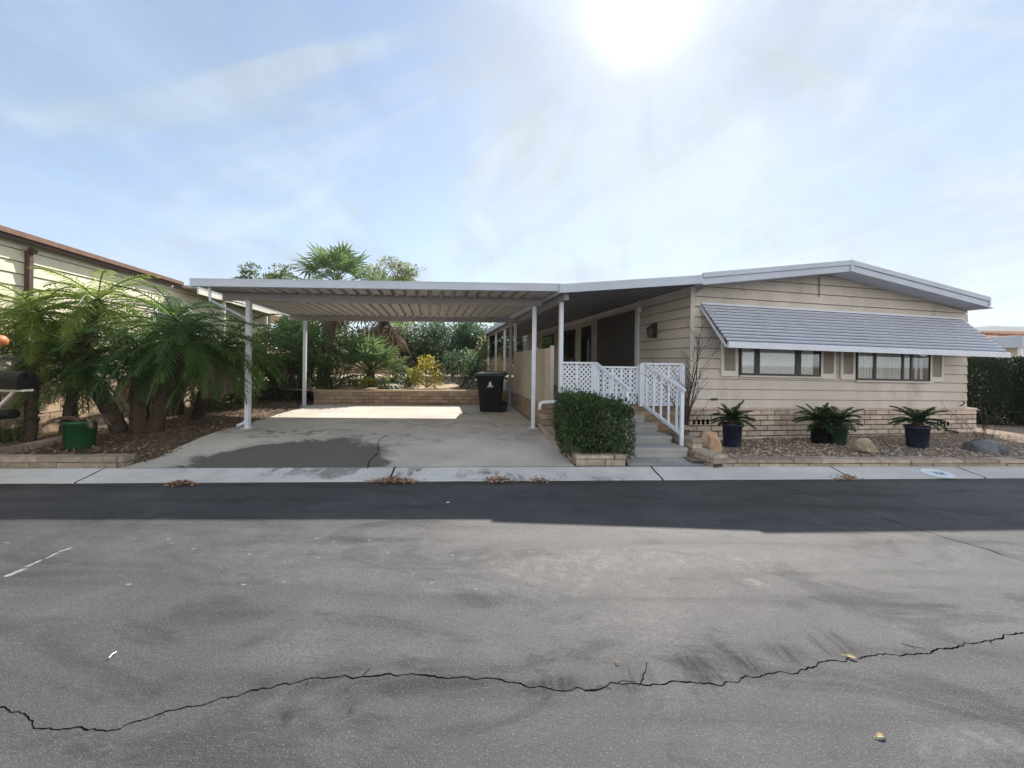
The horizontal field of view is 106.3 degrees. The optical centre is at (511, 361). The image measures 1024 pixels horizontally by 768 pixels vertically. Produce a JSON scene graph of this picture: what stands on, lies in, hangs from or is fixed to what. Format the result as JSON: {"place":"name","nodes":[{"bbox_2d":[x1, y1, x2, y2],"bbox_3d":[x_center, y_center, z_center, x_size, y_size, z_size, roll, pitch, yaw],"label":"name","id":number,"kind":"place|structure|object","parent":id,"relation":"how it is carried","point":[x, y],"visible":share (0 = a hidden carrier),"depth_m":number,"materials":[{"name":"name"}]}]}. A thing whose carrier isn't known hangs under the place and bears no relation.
{"place":"outdoors","nodes":[
{"label":"outdoors","id":0,"kind":"place"},
{"bbox_2d":[0,335,8,346],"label":"orange ornament","id":1,"kind":"object","parent":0,"point":[4,340],"visible":1,"depth_m":5.12,"materials":[{"name":"ceramic"}]},
{"bbox_2d":[4,397,313,465],"bbox_3d":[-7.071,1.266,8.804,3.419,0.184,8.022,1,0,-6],"label":"planting bed","id":2,"kind":"object","parent":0,"point":[99,445],"visible":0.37,"depth_m":6.58,"materials":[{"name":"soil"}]},
{"bbox_2d":[0,371,37,419],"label":"mailbox","id":3,"kind":"object","parent":2,"relation":"on","point":[12,382],"visible":1,"depth_m":5.06,"materials":[{"name":"black metal"}]},
{"bbox_2d":[0,417,43,443],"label":"leafy plant","id":4,"kind":"object","parent":2,"relation":"on","point":[9,435],"visible":0.85,"depth_m":6.24,"materials":[{"name":"green plant"}]},
{"bbox_2d":[0,282,116,442],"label":"date palm","id":5,"kind":"object","parent":2,"relation":"on","point":[34,330],"visible":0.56,"depth_m":6.01,"materials":[{"name":"green plant"}]},
{"bbox_2d":[37,354,55,384],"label":"dead frond","id":6,"kind":"object","parent":5,"relation":"hanging from","point":[45,362],"visible":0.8,"depth_m":6.07,"materials":[{"name":"green plant"}]},
{"bbox_2d":[0,417,128,453],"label":"diagonal border","id":7,"kind":"object","parent":2,"relation":"on","point":[17,448],"visible":0.16,"depth_m":5.59,"materials":[{"name":"stone"}]},
{"bbox_2d":[0,341,130,433],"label":"date palm","id":8,"kind":"object","parent":2,"relation":"on","point":[119,424],"visible":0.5,"depth_m":6.26,"materials":[{"name":"green plant"}]},
{"bbox_2d":[0,454,134,469],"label":"bed border","id":9,"kind":"object","parent":2,"relation":"on","point":[27,461],"visible":0.85,"depth_m":4.96,"materials":[{"name":"brick"}]},
{"bbox_2d":[0,302,142,418],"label":"date palm","id":10,"kind":"object","parent":2,"relation":"on","point":[50,341],"visible":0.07,"depth_m":6.66,"materials":[{"name":"green plant"}]},
{"bbox_2d":[39,413,113,450],"bbox_3d":[-6.319,1.040,5.591,0.766,0.525,0.707,1,0,-40],"label":"green pot","id":11,"kind":"object","parent":2,"relation":"on","point":[79,434],"visible":0.96,"depth_m":5.52,"materials":[{"name":"plastic"}]},
{"bbox_2d":[11,267,180,435],"bbox_3d":[-7.150,-0.111,6.702,2.078,2.821,2.189,1,0,0],"label":"date palm","id":12,"kind":"object","parent":2,"relation":"on","point":[86,312],"visible":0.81,"depth_m":6.32,"materials":[{"name":"green plant"}]},
{"bbox_2d":[43,321,222,433],"bbox_3d":[-6.538,0.283,6.724,2.230,2.044,2.332,1,0,0],"label":"date palm","id":13,"kind":"object","parent":2,"relation":"on","point":[139,413],"visible":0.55,"depth_m":6.37,"materials":[{"name":"green plant"}]},
{"bbox_2d":[104,283,244,414],"bbox_3d":[-7.173,-0.105,8.156,2.538,2.826,2.606,1,0,0],"label":"date palm","id":14,"kind":"object","parent":2,"relation":"on","point":[180,409],"visible":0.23,"depth_m":8.11,"materials":[{"name":"green plant"}]},
{"bbox_2d":[85,284,269,432],"bbox_3d":[-5.696,0.041,6.646,2.492,2.573,2.297,1,0,0],"label":"date palm","id":15,"kind":"object","parent":2,"relation":"on","point":[184,337],"visible":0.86,"depth_m":6.44,"materials":[{"name":"green plant"}]},
{"bbox_2d":[185,351,236,402],"bbox_3d":[-8.255,0.280,10.591,1.645,2.090,2.152,1,0,21],"label":"shrub","id":16,"kind":"object","parent":2,"relation":"on","point":[188,388],"visible":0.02,"depth_m":10.09,"materials":[{"name":"green plant"}]},
{"bbox_2d":[140,313,294,419],"bbox_3d":[-5.615,0.196,7.285,2.479,2.307,2.499,1,0,0],"label":"date palm","id":17,"kind":"object","parent":2,"relation":"on","point":[199,408],"visible":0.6,"depth_m":7.13,"materials":[{"name":"green plant"}]},
{"bbox_2d":[198,352,239,396],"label":"dead fronds","id":18,"kind":"object","parent":17,"relation":"hanging from","point":[224,386],"visible":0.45,"depth_m":7.05,"materials":[{"name":"brown plant"}]},
{"bbox_2d":[185,352,266,411],"bbox_3d":[-7.209,0.505,9.656,1.896,1.715,1.728,1,0,-16],"label":"shrub","id":19,"kind":"object","parent":2,"relation":"on","point":[217,404],"visible":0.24,"depth_m":9.41,"materials":[{"name":"green plant"}]},
{"bbox_2d":[226,345,287,402],"bbox_3d":[-7.579,0.454,11.106,1.987,1.935,1.524,1,0,-26],"label":"shrub","id":20,"kind":"object","parent":2,"relation":"on","point":[270,382],"visible":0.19,"depth_m":11.32,"materials":[{"name":"green plant"}]},
{"bbox_2d":[261,349,317,399],"bbox_3d":[-6.894,0.430,11.912,1.634,1.740,1.191,1,0,-33],"label":"shrub","id":21,"kind":"object","parent":2,"relation":"on","point":[295,386],"visible":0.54,"depth_m":11.88,"materials":[{"name":"green plant"}]},
{"bbox_2d":[123,404,573,467],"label":"driveway","id":22,"kind":"structure","parent":0,"point":[333,435],"depth_m":6.28,"materials":[{"name":"concrete"}]},
{"bbox_2d":[189,278,561,428],"bbox_3d":[-2.732,-0.062,8.922,7.234,2.698,4.915,1,0,0],"label":"carport","id":23,"kind":"object","parent":22,"relation":"on","point":[304,301],"visible":0.96,"depth_m":7.36,"materials":[{"name":"white paint"}]},
{"bbox_2d":[313,389,512,405],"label":"retaining wall","id":24,"kind":"structure","parent":22,"relation":"on","point":[385,397],"depth_m":11.34,"materials":[{"name":"brick"}]},
{"bbox_2d":[475,371,507,411],"bbox_3d":[-0.527,0.774,10.150,0.835,1.040,0.810,1,0,0],"label":"trash bin","id":25,"kind":"object","parent":22,"relation":"on","point":[490,388],"visible":1,"depth_m":9.83,"materials":[{"name":"black plastic"}]},
{"bbox_2d":[512,346,553,425],"bbox_3d":[0.426,0.520,9.177,0.144,1.670,3.885,1,0,-10],"label":"panel fence","id":26,"kind":"object","parent":22,"relation":"on","point":[544,385],"visible":0.65,"depth_m":8.90,"materials":[{"name":"wood"}]},
{"bbox_2d":[537,403,554,434],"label":"brick pillar","id":27,"kind":"structure","parent":22,"relation":"on","point":[546,418],"depth_m":6.89,"materials":[{"name":"beige brick"}]},
{"bbox_2d":[538,400,555,409],"bbox_3d":[0.652,0.765,6.830,0.405,0.180,0.095,1,0,-13],"label":"pipe","id":28,"kind":"object","parent":27,"relation":"on","point":[541,403],"visible":0.74,"depth_m":6.80,"materials":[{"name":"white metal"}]},
{"bbox_2d":[542,427,625,465],"bbox_3d":[1.059,1.302,6.069,0.730,0.283,1.728,1,0,-13],"label":"planter border","id":29,"kind":"object","parent":22,"relation":"on","point":[596,459],"visible":0.83,"depth_m":5.33,"materials":[{"name":"brick"}]},
{"bbox_2d":[558,384,582,431],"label":"shrub","id":30,"kind":"object","parent":29,"relation":"on","point":[569,409],"visible":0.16,"depth_m":6.51,"materials":[{"name":"green plant"}]},
{"bbox_2d":[552,389,635,458],"bbox_3d":[1.226,0.914,5.959,1.138,0.962,1.342,1,0,0],"label":"hedge","id":31,"kind":"object","parent":29,"relation":"in","point":[574,401],"visible":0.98,"depth_m":5.45,"materials":[{"name":"green plant"}]},
{"bbox_2d":[379,386,402,387],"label":"garden slab","id":32,"kind":"structure","parent":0,"point":[391,387],"depth_m":12.43,"materials":[{"name":"concrete"}]},
{"bbox_2d":[234,373,557,390],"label":"garden soil","id":33,"kind":"structure","parent":0,"point":[451,386],"depth_m":13.77,"materials":[{"name":"brown soil"}]},
{"bbox_2d":[174,285,319,398],"bbox_3d":[-11.356,-0.486,15.524,3.560,3.295,10.960,1,0,-11],"label":"neighbour awning","id":34,"kind":"object","parent":33,"relation":"on","point":[217,296],"visible":0.18,"depth_m":12.21,"materials":[{"name":"white metal"}]},
{"bbox_2d":[233,262,297,279],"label":"leafy tree","id":35,"kind":"object","parent":33,"relation":"on","point":[275,275],"visible":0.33,"depth_m":21.22,"materials":[{"name":"green plant"}]},
{"bbox_2d":[231,318,320,381],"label":"dense tree","id":36,"kind":"object","parent":33,"relation":"on","point":[287,348],"visible":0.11,"depth_m":14.06,"materials":[{"name":"green plant"}]},
{"bbox_2d":[252,314,340,398],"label":"fan palm","id":37,"kind":"object","parent":33,"relation":"on","point":[290,328],"visible":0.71,"depth_m":12.24,"materials":[{"name":"green plant"}]},
{"bbox_2d":[292,350,342,388],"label":"shrub","id":38,"kind":"object","parent":33,"relation":"on","point":[317,364],"visible":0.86,"depth_m":11.87,"materials":[{"name":"green plant"}]},
{"bbox_2d":[273,316,366,371],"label":"dense tree","id":39,"kind":"object","parent":33,"relation":"on","point":[339,341],"visible":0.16,"depth_m":15.46,"materials":[{"name":"green plant"}]},
{"bbox_2d":[285,239,377,384],"bbox_3d":[-6.624,-1.763,14.250,3.352,5.614,3.336,1,0,0],"label":"fan palm","id":40,"kind":"object","parent":33,"relation":"on","point":[342,259],"visible":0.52,"depth_m":13.87,"materials":[{"name":"green plant"}]},
{"bbox_2d":[354,375,375,388],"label":"shrub","id":41,"kind":"object","parent":33,"relation":"on","point":[366,382],"visible":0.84,"depth_m":12.09,"materials":[{"name":"green plant"}]},
{"bbox_2d":[326,330,410,389],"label":"fan palm","id":42,"kind":"object","parent":33,"relation":"on","point":[376,349],"visible":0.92,"depth_m":12.48,"materials":[{"name":"green plant"}]},
{"bbox_2d":[341,267,419,382],"bbox_3d":[-5.191,-1.358,15.150,3.381,4.865,3.462,1,0,0],"label":"fan palm","id":43,"kind":"object","parent":33,"relation":"on","point":[385,329],"visible":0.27,"depth_m":15.06,"materials":[{"name":"green plant"}]},
{"bbox_2d":[358,256,425,375],"bbox_3d":[-6.737,-2.305,21.630,3.868,7.079,2.575,1,0,0],"label":"feathery tree","id":44,"kind":"object","parent":33,"relation":"on","point":[392,266],"visible":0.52,"depth_m":21.06,"materials":[{"name":"green plant"}]},
{"bbox_2d":[270,348,513,374],"bbox_3d":[-4.507,0.197,25.148,27.010,1.896,0.204,1,0,-2],"label":"block fence","id":45,"kind":"object","parent":33,"relation":"on","point":[499,366],"visible":0.03,"depth_m":25.16,"materials":[{"name":"beige concrete"}]},
{"bbox_2d":[351,321,446,375],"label":"dense tree","id":46,"kind":"object","parent":33,"relation":"on","point":[410,339],"visible":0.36,"depth_m":17.86,"materials":[{"name":"green plant"}]},
{"bbox_2d":[392,367,424,386],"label":"shrub","id":47,"kind":"object","parent":33,"relation":"on","point":[408,384],"visible":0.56,"depth_m":13.27,"materials":[{"name":"green plant"}]},
{"bbox_2d":[407,354,444,388],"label":"shrub","id":48,"kind":"object","parent":33,"relation":"on","point":[414,376],"visible":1,"depth_m":12.82,"materials":[{"name":"yellow plant"}]},
{"bbox_2d":[405,322,477,377],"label":"dense tree","id":49,"kind":"object","parent":33,"relation":"on","point":[434,332],"visible":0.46,"depth_m":18.74,"materials":[{"name":"green plant"}]},
{"bbox_2d":[435,347,486,387],"bbox_3d":[-1.726,0.229,13.179,1.784,1.526,1.146,1,0,0],"label":"shrub","id":50,"kind":"object","parent":33,"relation":"on","point":[471,373],"visible":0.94,"depth_m":13.15,"materials":[{"name":"green plant"}]},
{"bbox_2d":[416,322,513,375],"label":"dense tree","id":51,"kind":"object","parent":33,"relation":"on","point":[480,324],"visible":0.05,"depth_m":21.48,"materials":[{"name":"green plant"}]},
{"bbox_2d":[440,322,512,365],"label":"dense tree","id":52,"kind":"object","parent":33,"relation":"on","point":[470,337],"visible":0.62,"depth_m":18.02,"materials":[{"name":"green plant"}]},
{"bbox_2d":[461,335,493,385],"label":"shrub","id":53,"kind":"object","parent":33,"relation":"on","point":[480,358],"visible":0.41,"depth_m":14.29,"materials":[{"name":"green plant"}]},
{"bbox_2d":[494,335,523,366],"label":"dense tree","id":54,"kind":"object","parent":33,"relation":"on","point":[519,343],"visible":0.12,"depth_m":21.60,"materials":[{"name":"green plant"}]},
{"bbox_2d":[0,478,1023,767],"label":"road","id":55,"kind":"structure","parent":0,"point":[728,582],"depth_m":2.20,"materials":[{"name":"grey asphalt"}]},
{"bbox_2d":[0,225,270,446],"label":"neighbour house","id":56,"kind":"structure","parent":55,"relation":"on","point":[21,253],"depth_m":7.13,"materials":[{"name":"beige"}]},
{"bbox_2d":[164,479,199,486],"bbox_3d":[-3.889,1.414,4.526,0.426,0.087,0.198,1,0,0],"label":"leaf pile","id":57,"kind":"object","parent":55,"relation":"on","point":[180,481],"visible":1,"depth_m":4.51,"materials":[{"name":"brown plant"}]},
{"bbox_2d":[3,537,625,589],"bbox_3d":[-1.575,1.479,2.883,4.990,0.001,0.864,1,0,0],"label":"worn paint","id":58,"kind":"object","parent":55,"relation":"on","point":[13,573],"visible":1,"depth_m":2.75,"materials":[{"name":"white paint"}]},
{"bbox_2d":[0,466,1023,483],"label":"gutter","id":59,"kind":"object","parent":55,"relation":"on","point":[137,475],"visible":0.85,"depth_m":4.98,"materials":[{"name":"concrete"}]},
{"bbox_2d":[364,476,426,484],"bbox_3d":[-1.444,1.449,4.716,0.767,0.103,0.252,1,0,0],"label":"leaf pile","id":60,"kind":"object","parent":59,"relation":"on","point":[392,479],"visible":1,"depth_m":4.71,"materials":[{"name":"brown plant"}]},
{"bbox_2d":[483,475,515,483],"bbox_3d":[-0.144,1.466,4.803,0.454,0.081,0.190,1,0,-7],"label":"leaf pile","id":61,"kind":"object","parent":59,"relation":"on","point":[498,479],"visible":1,"depth_m":4.79,"materials":[{"name":"brown plant"}]},
{"bbox_2d":[529,475,554,483],"bbox_3d":[0.348,1.483,4.820,0.406,0.084,0.171,1,0,6],"label":"leaf pile","id":62,"kind":"object","parent":59,"relation":"on","point":[541,480],"visible":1,"depth_m":4.82,"materials":[{"name":"brown plant"}]},
{"bbox_2d":[829,473,861,480],"bbox_3d":[4.413,1.516,5.068,0.480,0.078,0.191,1,0,-7],"label":"leaf pile","id":63,"kind":"object","parent":59,"relation":"on","point":[853,477],"visible":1,"depth_m":5.07,"materials":[{"name":"brown plant"}]},
{"bbox_2d":[920,468,955,477],"bbox_3d":[5.858,1.528,5.280,0.380,0.049,0.290,1,0,0],"label":"painted oval","id":64,"kind":"object","parent":59,"relation":"on","point":[937,473],"visible":1,"depth_m":5.28,"materials":[{"name":"white paint"}]},
{"bbox_2d":[0,632,1023,731],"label":"road crack","id":65,"kind":"object","parent":55,"relation":"on","point":[82,727],"visible":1,"depth_m":1.81,"materials":[{"name":"black asphalt"}]},
{"bbox_2d":[76,469,983,481],"bbox_3d":[2.482,1.512,5.162,95.171,0.024,0.300,1,0,-3],"label":"gutter base","id":66,"kind":"object","parent":55,"relation":"on","point":[654,471],"depth_m":5.05,"materials":[{"name":"grey concrete"}]},
{"bbox_2d":[842,654,856,658],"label":"fallen leaf","id":67,"kind":"object","parent":55,"relation":"on","point":[850,655],"visible":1,"depth_m":1.97,"materials":[{"name":"beige plant"}]},
{"bbox_2d":[873,732,883,736],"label":"fallen leaf","id":68,"kind":"object","parent":55,"relation":"on","point":[878,734],"visible":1,"depth_m":1.55,"materials":[{"name":"beige plant"}]},
{"bbox_2d":[773,484,1022,560],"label":"road seam","id":69,"kind":"object","parent":55,"relation":"on","point":[899,523],"visible":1,"depth_m":3.65,"materials":[{"name":"grey asphalt"}]},
{"bbox_2d":[0,0,1023,349],"label":"sky","id":70,"kind":"structure","parent":0,"point":[498,141],"materials":[{"name":"blue"}]},
{"bbox_2d":[74,390,985,482],"bbox_3d":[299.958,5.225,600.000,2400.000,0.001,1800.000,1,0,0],"label":"ground","id":71,"kind":"structure","parent":0,"point":[280,394],"depth_m":5.80,"materials":[{"name":"grey concrete"}]},
{"bbox_2d":[521,260,1010,439],"bbox_3d":[5.262,-0.129,14.977,7.382,3.654,16.055,1,0,-11],"label":"mobile home","id":72,"kind":"object","parent":71,"relation":"on","point":[874,343],"visible":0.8,"depth_m":7.68,"materials":[{"name":"beige"}]},
{"bbox_2d":[542,334,553,348],"bbox_3d":[1.524,-0.542,16.420,0.036,1.200,1.600,1,0,-11],"label":"window","id":73,"kind":"structure","parent":72,"relation":"in","point":[547,341],"depth_m":16.33,"materials":[{"name":"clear glass"}]},
{"bbox_2d":[563,329,574,376],"bbox_3d":[2.034,-0.285,13.769,0.036,1.700,1.200,1,0,-11],"label":"window","id":74,"kind":"structure","parent":72,"relation":"in","point":[568,336],"depth_m":13.66,"materials":[{"name":"black glass"}]},
{"bbox_2d":[581,325,590,373],"bbox_3d":[2.339,-0.382,12.198,0.036,1.500,0.800,1,0,-11],"label":"window","id":75,"kind":"structure","parent":72,"relation":"in","point":[585,331],"depth_m":12.11,"materials":[{"name":"black glass"}]},
{"bbox_2d":[481,275,702,391],"bbox_3d":[0.782,-0.136,13.280,2.484,2.833,13.885,1,0,-11],"label":"patio cover","id":76,"kind":"object","parent":72,"relation":"attached to","point":[565,304],"visible":0.66,"depth_m":7.81,"materials":[{"name":"white metal"}]},
{"bbox_2d":[637,300,641,311],"bbox_3d":[2.865,-1.278,8.631,0.110,0.300,0.105,1,0,0],"label":"wind bell","id":77,"kind":"object","parent":76,"relation":"hanging from","point":[639,308],"visible":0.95,"depth_m":8.60,"materials":[{"name":"white paint"}]},
{"bbox_2d":[597,306,639,395],"bbox_3d":[2.728,-0.217,10.145,0.051,2.181,2.380,1,0,-11],"label":"front door","id":78,"kind":"structure","parent":72,"relation":"in","point":[618,336],"depth_m":9.90,"materials":[{"name":"brown wood"}]},
{"bbox_2d":[738,348,823,377],"bbox_3d":[5.289,-0.072,7.517,1.895,0.773,0.420,1,0,0],"label":"window","id":79,"kind":"structure","parent":72,"relation":"in","point":[752,362],"depth_m":7.52,"materials":[{"name":"clear glass"}]},
{"bbox_2d":[855,352,933,382],"bbox_3d":[8.031,0.050,8.048,1.980,0.774,0.437,1,0,0],"label":"window","id":80,"kind":"structure","parent":72,"relation":"in","point":[880,367],"depth_m":8.05,"materials":[{"name":"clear glass"}]},
{"bbox_2d":[968,331,1023,396],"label":"neighbour house","id":81,"kind":"structure","parent":71,"relation":"on","point":[1012,342],"depth_m":14.88,"materials":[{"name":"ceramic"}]},
{"bbox_2d":[626,457,705,465],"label":"walkway","id":82,"kind":"structure","parent":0,"point":[659,461],"depth_m":5.47,"materials":[{"name":"concrete"}]},
{"bbox_2d":[685,419,1023,460],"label":"gravel bed","id":83,"kind":"object","parent":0,"point":[1015,429],"visible":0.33,"depth_m":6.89,"materials":[{"name":"brown gravel"}]},
{"bbox_2d":[553,362,684,441],"bbox_3d":[1.763,0.714,9.542,2.409,1.415,5.550,1,0,-5],"label":"porch","id":84,"kind":"object","parent":83,"relation":"on","point":[638,401],"visible":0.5,"depth_m":6.87,"materials":[{"name":"wood"}]},
{"bbox_2d":[589,414,687,461],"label":"porch steps","id":85,"kind":"structure","parent":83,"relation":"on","point":[651,441],"depth_m":5.98,"materials":[{"name":"concrete"}]},
{"bbox_2d":[595,362,630,441],"bbox_3d":[1.618,0.634,6.238,0.069,1.262,0.963,1,0,-19],"label":"handrail","id":86,"kind":"object","parent":85,"relation":"on","point":[616,379],"visible":0.63,"depth_m":6.26,"materials":[{"name":"white paint"}]},
{"bbox_2d":[643,363,685,445],"bbox_3d":[2.458,0.644,6.238,0.069,1.262,0.963,1,0,-19],"label":"handrail","id":87,"kind":"object","parent":85,"relation":"on","point":[680,431],"visible":0.99,"depth_m":6.11,"materials":[{"name":"white paint"}]},
{"bbox_2d":[640,316,720,434],"bbox_3d":[2.967,0.286,6.608,1.319,2.206,0.848,1,0,-36],"label":"bare shrub","id":88,"kind":"object","parent":83,"relation":"on","point":[688,408],"visible":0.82,"depth_m":6.61,"materials":[{"name":"brown plant"}]},
{"bbox_2d":[668,423,727,467],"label":"stepped wall","id":89,"kind":"structure","parent":83,"relation":"on","point":[696,449],"depth_m":5.67,"materials":[{"name":"stone"}]},
{"bbox_2d":[699,430,721,452],"bbox_3d":[3.079,1.244,5.960,0.329,0.373,0.361,1,0,0],"label":"boulder","id":90,"kind":"object","parent":83,"relation":"on","point":[713,441],"visible":0.7,"depth_m":5.82,"materials":[{"name":"beige stone"}]},
{"bbox_2d":[709,400,756,448],"bbox_3d":[3.749,1.038,6.550,0.731,0.815,0.706,1,0,0],"label":"potted cycad","id":91,"kind":"object","parent":83,"relation":"on","point":[732,425],"visible":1,"depth_m":6.44,"materials":[{"name":"blue ceramic"}]},
{"bbox_2d":[791,402,852,443],"bbox_3d":[5.592,1.100,6.994,0.842,0.737,0.816,1,0,22],"label":"potted cycad","id":92,"kind":"object","parent":83,"relation":"on","point":[818,435],"visible":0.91,"depth_m":6.86,"materials":[{"name":"green plant"}]},
{"bbox_2d":[815,406,862,445],"bbox_3d":[5.808,1.131,6.814,0.771,0.681,0.726,1,0,0],"label":"potted cycad","id":93,"kind":"object","parent":83,"relation":"on","point":[839,435],"visible":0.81,"depth_m":6.75,"materials":[{"name":"green plant"}]},
{"bbox_2d":[848,438,877,452],"bbox_3d":[5.593,1.314,6.110,0.267,0.230,0.358,1,0,0],"label":"boulder","id":94,"kind":"object","parent":83,"relation":"on","point":[866,445],"visible":1,"depth_m":6.03,"materials":[{"name":"beige stone"}]},
{"bbox_2d":[723,456,1023,467],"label":"gravel border","id":95,"kind":"object","parent":83,"relation":"on","point":[1010,461],"visible":0.88,"depth_m":5.47,"materials":[{"name":"stone"}]},
{"bbox_2d":[888,406,950,448],"bbox_3d":[7.017,1.121,6.633,0.763,0.730,0.748,1,0,-24],"label":"potted cycad","id":96,"kind":"object","parent":83,"relation":"on","point":[917,432],"visible":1,"depth_m":6.55,"materials":[{"name":"blue ceramic"}]},
{"bbox_2d":[941,399,1007,438],"bbox_3d":[9.153,1.127,7.617,0.867,0.816,0.357,1,0,17],"label":"dry weed","id":97,"kind":"object","parent":83,"relation":"on","point":[983,428],"visible":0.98,"depth_m":7.54,"materials":[{"name":"brown plant"}]},
{"bbox_2d":[959,439,1010,454],"bbox_3d":[7.786,1.399,6.304,0.526,0.274,0.432,1,0,0],"label":"boulder","id":98,"kind":"object","parent":83,"relation":"on","point":[993,447],"visible":0.74,"depth_m":6.21,"materials":[{"name":"grey stone"}]},
{"bbox_2d":[964,356,1023,425],"bbox_3d":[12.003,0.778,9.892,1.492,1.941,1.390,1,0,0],"label":"cypress hedge","id":99,"kind":"object","parent":83,"relation":"on","point":[985,366],"visible":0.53,"depth_m":9.42,"materials":[{"name":"green plant"}]},
{"bbox_2d":[973,326,1023,330],"bbox_3d":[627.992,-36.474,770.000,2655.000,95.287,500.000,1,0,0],"label":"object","id":100,"kind":"structure","parent":0,"point":[997,328],"depth_m":720.38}
]}

